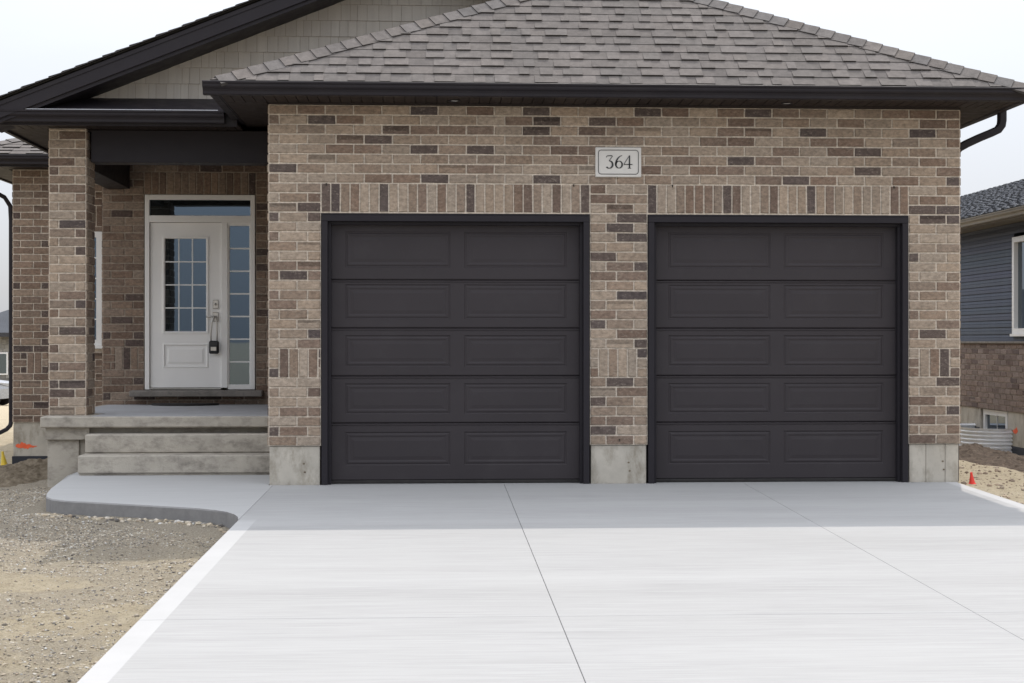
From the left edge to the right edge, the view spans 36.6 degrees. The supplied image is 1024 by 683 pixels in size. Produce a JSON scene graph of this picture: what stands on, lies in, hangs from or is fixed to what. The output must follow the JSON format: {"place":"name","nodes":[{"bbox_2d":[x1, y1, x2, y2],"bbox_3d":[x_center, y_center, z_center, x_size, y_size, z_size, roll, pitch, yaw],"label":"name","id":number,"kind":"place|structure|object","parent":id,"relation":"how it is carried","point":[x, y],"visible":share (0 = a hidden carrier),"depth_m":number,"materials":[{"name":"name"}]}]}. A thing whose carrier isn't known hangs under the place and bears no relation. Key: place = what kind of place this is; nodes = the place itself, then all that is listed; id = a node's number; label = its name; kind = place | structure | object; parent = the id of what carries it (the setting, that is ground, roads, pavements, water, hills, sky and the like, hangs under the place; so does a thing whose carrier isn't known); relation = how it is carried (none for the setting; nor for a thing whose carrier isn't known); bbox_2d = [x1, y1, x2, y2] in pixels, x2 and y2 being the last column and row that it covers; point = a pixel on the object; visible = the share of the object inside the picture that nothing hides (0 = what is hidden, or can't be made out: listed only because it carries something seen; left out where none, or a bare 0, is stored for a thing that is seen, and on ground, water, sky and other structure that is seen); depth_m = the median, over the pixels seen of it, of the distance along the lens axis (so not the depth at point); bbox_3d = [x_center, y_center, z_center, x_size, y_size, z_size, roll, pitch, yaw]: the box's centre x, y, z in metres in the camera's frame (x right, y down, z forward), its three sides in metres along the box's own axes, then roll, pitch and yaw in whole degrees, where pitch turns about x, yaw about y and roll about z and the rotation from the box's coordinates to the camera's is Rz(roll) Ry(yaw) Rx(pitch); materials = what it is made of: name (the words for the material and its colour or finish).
{"place":"outdoors","nodes":[
{"label":"outdoors","id":0,"kind":"place"},
{"bbox_2d":[0,487,217,682],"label":"gravel","id":1,"kind":"structure","parent":0,"point":[41,493],"depth_m":11.51,"materials":[{"name":"beige gravel"}]},
{"bbox_2d":[151,403,218,405],"bbox_3d":[-3.911,0.750,18.443,0.800,0.024,0.300,0,0,-3],"label":"door mat","id":2,"kind":"object","parent":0,"point":[182,404],"depth_m":18.39,"materials":[{"name":"rubber"}]},
{"bbox_2d":[0,403,1023,682],"bbox_3d":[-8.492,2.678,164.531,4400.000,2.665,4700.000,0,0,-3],"label":"ground","id":3,"kind":"structure","parent":0,"point":[48,583],"depth_m":10.76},
{"bbox_2d":[1,451,6,464],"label":"ground marker","id":4,"kind":"object","parent":3,"relation":"on","point":[3,460],"visible":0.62,"depth_m":20.80,"materials":[{"name":"yellow plastic"}]},
{"bbox_2d":[0,380,8,404],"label":"parked car","id":5,"kind":"object","parent":3,"relation":"on","point":[4,392],"visible":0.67,"depth_m":61.94,"materials":[{"name":"paint"}]},
{"bbox_2d":[0,310,8,380],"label":"distant house","id":6,"kind":"structure","parent":3,"relation":"on","point":[4,345],"depth_m":95.22,"materials":[{"name":"stone"}]},
{"bbox_2d":[0,352,7,374],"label":"window","id":7,"kind":"structure","parent":6,"relation":"in","point":[3,355],"depth_m":95.12,"materials":[{"name":"white plastic"}]},
{"bbox_2d":[0,458,47,487],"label":"soil mound","id":8,"kind":"object","parent":3,"relation":"on","point":[27,471],"visible":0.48,"depth_m":17.04,"materials":[{"name":"brown soil"}]},
{"bbox_2d":[35,513,226,533],"bbox_3d":[-3.093,1.527,12.969,2.292,0.100,0.433,0,0,32],"label":"rubble","id":9,"kind":"object","parent":3,"relation":"on","point":[158,521],"visible":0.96,"depth_m":13.03,"materials":[{"name":"stone"}]},
{"bbox_2d":[46,472,272,528],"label":"walkway","id":10,"kind":"structure","parent":3,"relation":"on","point":[229,501],"depth_m":13.76,"materials":[{"name":"concrete"}]},
{"bbox_2d":[0,0,1023,486],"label":"brick house","id":11,"kind":"structure","parent":3,"relation":"on","point":[536,240],"depth_m":14.94,"materials":[{"name":"brick"}]},
{"bbox_2d":[94,232,101,348],"bbox_3d":[-5.702,-0.677,20.403,0.635,1.540,0.080,0,0,-3],"label":"window","id":12,"kind":"structure","parent":11,"relation":"in","point":[98,235],"depth_m":20.41,"materials":[{"name":"white plastic"}]},
{"bbox_2d":[150,223,220,386],"bbox_3d":[-3.963,-0.442,18.810,0.856,2.000,0.081,0,0,-3],"label":"front door","id":13,"kind":"structure","parent":11,"relation":"in","point":[185,258],"depth_m":18.84,"materials":[{"name":"white paint"}]},
{"bbox_2d":[209,316,218,353],"bbox_3d":[-3.613,-0.081,18.788,0.117,0.461,0.071,0,0,-3],"label":"lock box","id":14,"kind":"object","parent":13,"relation":"hanging from","point":[213,347],"visible":1,"depth_m":18.77,"materials":[{"name":"black plastic"}]},
{"bbox_2d":[331,225,578,483],"bbox_3d":[-0.540,0.095,14.898,2.485,2.529,0.088,0,0,-3],"label":"garage door","id":15,"kind":"structure","parent":11,"relation":"in","point":[455,349],"depth_m":14.86,"materials":[{"name":"paint"}]},
{"bbox_2d":[656,226,895,481],"bbox_3d":[2.555,0.095,15.058,2.463,2.529,0.088,0,0,-3],"label":"garage door","id":16,"kind":"structure","parent":11,"relation":"in","point":[776,346],"depth_m":15.02,"materials":[{"name":"paint"}]},
{"bbox_2d":[968,472,975,483],"bbox_3d":[4.489,1.336,15.137,0.075,0.120,0.073,-6,4,-3],"label":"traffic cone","id":17,"kind":"object","parent":3,"relation":"on","point":[971,480],"visible":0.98,"depth_m":15.12,"materials":[{"name":"red plastic"}]},
{"bbox_2d":[959,179,1023,454],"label":"neighbour house","id":18,"kind":"structure","parent":3,"relation":"on","point":[992,315],"depth_m":25.63,"materials":[{"name":"brick"}]},
{"bbox_2d":[983,409,1007,428],"bbox_3d":[8.034,1.371,25.748,0.080,0.455,1.130,0,0,-3],"label":"basement window","id":19,"kind":"structure","parent":18,"relation":"in","point":[992,419],"depth_m":25.84,"materials":[{"name":"white plastic"}]},
{"bbox_2d":[1010,235,1023,335],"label":"window","id":20,"kind":"structure","parent":18,"relation":"in","point":[1017,242],"depth_m":24.67,"materials":[{"name":"white plastic"}]},
{"bbox_2d":[959,443,1023,471],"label":"soil mound","id":21,"kind":"object","parent":3,"relation":"on","point":[976,453],"visible":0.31,"depth_m":19.28,"materials":[{"name":"brown soil"}]},
{"bbox_2d":[959,461,1023,503],"bbox_3d":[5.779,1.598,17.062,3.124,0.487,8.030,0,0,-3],"label":"coarse gravel","id":22,"kind":"structure","parent":3,"relation":"on","point":[990,485],"depth_m":15.98,"materials":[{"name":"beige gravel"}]},
{"bbox_2d":[0,0,1023,311],"label":"sky","id":23,"kind":"structure","parent":0,"point":[40,39],"materials":[{"name":"white"}]},
{"bbox_2d":[77,482,1023,682],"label":"driveway","id":24,"kind":"structure","parent":0,"point":[885,582],"depth_m":9.23,"materials":[{"name":"concrete"}]},
{"bbox_2d":[331,481,895,484],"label":"garage floor","id":25,"kind":"structure","parent":0,"point":[582,483],"depth_m":14.85,"materials":[{"name":"concrete"}]}
]}

